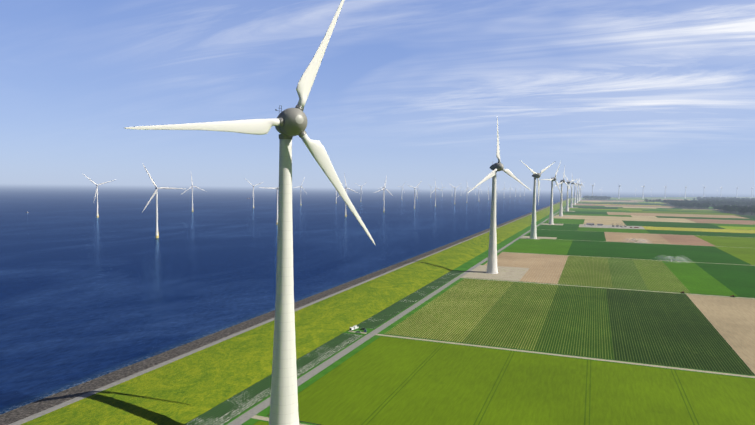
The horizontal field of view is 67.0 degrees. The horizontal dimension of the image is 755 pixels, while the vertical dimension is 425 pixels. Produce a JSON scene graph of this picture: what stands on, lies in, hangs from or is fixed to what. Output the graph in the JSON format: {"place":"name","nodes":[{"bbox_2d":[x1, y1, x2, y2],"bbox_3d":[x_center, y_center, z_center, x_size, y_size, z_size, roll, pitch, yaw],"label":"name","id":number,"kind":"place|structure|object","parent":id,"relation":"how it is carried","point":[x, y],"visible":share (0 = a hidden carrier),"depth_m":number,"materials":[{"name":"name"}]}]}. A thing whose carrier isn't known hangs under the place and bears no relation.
{"place":"outdoors","nodes":[
{"label":"outdoors","id":0,"kind":"place"},
{"bbox_2d":[125,0,374,424],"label":"wind turbine","id":1,"kind":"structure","parent":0,"point":[289,123],"depth_m":235.41,"materials":[{"name":"metal"}]},
{"bbox_2d":[0,181,754,414],"bbox_3d":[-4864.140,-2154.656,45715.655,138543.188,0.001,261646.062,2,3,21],"label":"water","id":2,"kind":"structure","parent":0,"point":[86,294],"depth_m":877.12,"materials":[{"name":"blue liquid"}]},
{"bbox_2d":[82,173,113,216],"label":"offshore turbine","id":3,"kind":"object","parent":2,"relation":"in","point":[97,214],"visible":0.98,"depth_m":1689.03,"materials":[{"name":"white metal"}]},
{"bbox_2d":[142,163,183,237],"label":"offshore turbine","id":4,"kind":"object","parent":2,"relation":"in","point":[152,196],"visible":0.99,"depth_m":1086.49,"materials":[{"name":"white metal"}]},
{"bbox_2d":[182,175,204,211],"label":"offshore turbine","id":5,"kind":"object","parent":2,"relation":"in","point":[192,192],"visible":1,"depth_m":2088.15,"materials":[{"name":"white metal"}]},
{"bbox_2d":[248,181,262,207],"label":"offshore turbine","id":6,"kind":"object","parent":2,"relation":"in","point":[253,192],"visible":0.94,"depth_m":2462.03,"materials":[{"name":"white metal"}]},
{"bbox_2d":[258,187,278,223],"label":"offshore turbine","id":7,"kind":"object","parent":2,"relation":"in","point":[277,188],"visible":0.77,"depth_m":1499.04,"materials":[{"name":"white metal"}]},
{"bbox_2d":[339,174,359,216],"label":"offshore turbine","id":8,"kind":"object","parent":2,"relation":"in","point":[345,190],"visible":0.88,"depth_m":1911.50,"materials":[{"name":"white metal"}]},
{"bbox_2d":[375,177,392,211],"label":"offshore turbine","id":9,"kind":"object","parent":2,"relation":"in","point":[384,195],"visible":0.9,"depth_m":2258.58,"materials":[{"name":"white metal"}]},
{"bbox_2d":[408,182,420,208],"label":"offshore turbine","id":10,"kind":"object","parent":2,"relation":"in","point":[414,194],"visible":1,"depth_m":2641.57,"materials":[{"name":"white metal"}]},
{"bbox_2d":[0,197,754,424],"bbox_3d":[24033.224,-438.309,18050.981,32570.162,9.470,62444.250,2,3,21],"label":"dike","id":11,"kind":"structure","parent":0,"point":[184,383],"depth_m":337.21,"materials":[{"name":"green plant"}]},
{"bbox_2d":[0,0,754,190],"label":"sky","id":12,"kind":"structure","parent":0,"point":[630,94],"materials":[{"name":"blue"}]},
{"bbox_2d":[223,200,573,424],"bbox_3d":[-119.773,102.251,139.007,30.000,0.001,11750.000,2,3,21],"label":"road verge","id":13,"kind":"structure","parent":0,"point":[467,265],"depth_m":456.19,"materials":[{"name":"green plant"}]},
{"bbox_2d":[184,271,463,424],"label":"drainage ditch","id":14,"kind":"object","parent":13,"relation":"on","point":[226,411],"visible":0.91,"depth_m":359.15,"materials":[{"name":"liquid"}]},
{"bbox_2d":[344,327,372,334],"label":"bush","id":15,"kind":"object","parent":13,"relation":"on","point":[358,329],"visible":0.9,"depth_m":429.42,"materials":[{"name":"green plant"}]},
{"bbox_2d":[227,204,569,424],"bbox_3d":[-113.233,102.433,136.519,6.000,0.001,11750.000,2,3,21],"label":"road","id":16,"kind":"structure","parent":0,"point":[250,413],"depth_m":387.25,"materials":[{"name":"grey asphalt"}]},
{"bbox_2d":[468,117,529,273],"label":"wind turbine","id":17,"kind":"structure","parent":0,"point":[492,267],"depth_m":725.68,"materials":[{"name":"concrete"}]},
{"bbox_2d":[253,198,754,424],"bbox_3d":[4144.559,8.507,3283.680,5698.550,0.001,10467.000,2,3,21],"label":"fields","id":18,"kind":"structure","parent":0,"point":[381,380],"depth_m":415.62,"materials":[{"name":"green plant"}]},
{"bbox_2d":[252,218,754,424],"bbox_3d":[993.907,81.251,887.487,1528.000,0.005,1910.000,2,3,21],"label":"farm tracks","id":19,"kind":"object","parent":18,"relation":"on","point":[262,418],"visible":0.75,"depth_m":389.67,"materials":[{"name":"grey concrete"}]},
{"bbox_2d":[463,201,582,280],"bbox_3d":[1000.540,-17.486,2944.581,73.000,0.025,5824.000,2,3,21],"label":"turbine pads","id":20,"kind":"object","parent":18,"relation":"on","point":[509,273],"visible":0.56,"depth_m":733.17,"materials":[{"name":"concrete"}]},
{"bbox_2d":[520,160,555,238],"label":"wind turbine","id":21,"kind":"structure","parent":20,"relation":"on","point":[533,234],"depth_m":1215.76,"materials":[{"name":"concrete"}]},
{"bbox_2d":[583,223,644,228],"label":"substation","id":22,"kind":"object","parent":18,"relation":"on","point":[609,226],"visible":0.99,"depth_m":1644.14,"materials":[{"name":"white"}]},
{"bbox_2d":[540,162,561,223],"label":"wind turbine","id":23,"kind":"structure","parent":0,"point":[551,206],"depth_m":1705.90,"materials":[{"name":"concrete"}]},
{"bbox_2d":[554,168,569,215],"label":"wind turbine","id":24,"kind":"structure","parent":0,"point":[561,209],"depth_m":2195.93,"materials":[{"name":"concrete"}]},
{"bbox_2d":[564,175,576,210],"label":"wind turbine","id":25,"kind":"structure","parent":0,"point":[567,208],"depth_m":2686.00,"materials":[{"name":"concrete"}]},
{"bbox_2d":[569,176,579,207],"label":"wind turbine","id":26,"kind":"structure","parent":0,"point":[571,203],"depth_m":3176.87,"materials":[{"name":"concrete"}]},
{"bbox_2d":[570,177,580,204],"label":"wind turbine","id":27,"kind":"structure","parent":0,"point":[574,193],"depth_m":3667.42,"materials":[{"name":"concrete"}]},
{"bbox_2d":[585,199,754,215],"bbox_3d":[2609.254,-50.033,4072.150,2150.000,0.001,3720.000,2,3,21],"label":"trees","id":28,"kind":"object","parent":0,"point":[736,213],"depth_m":3267.67,"materials":[{"name":"green plant"}]}
]}

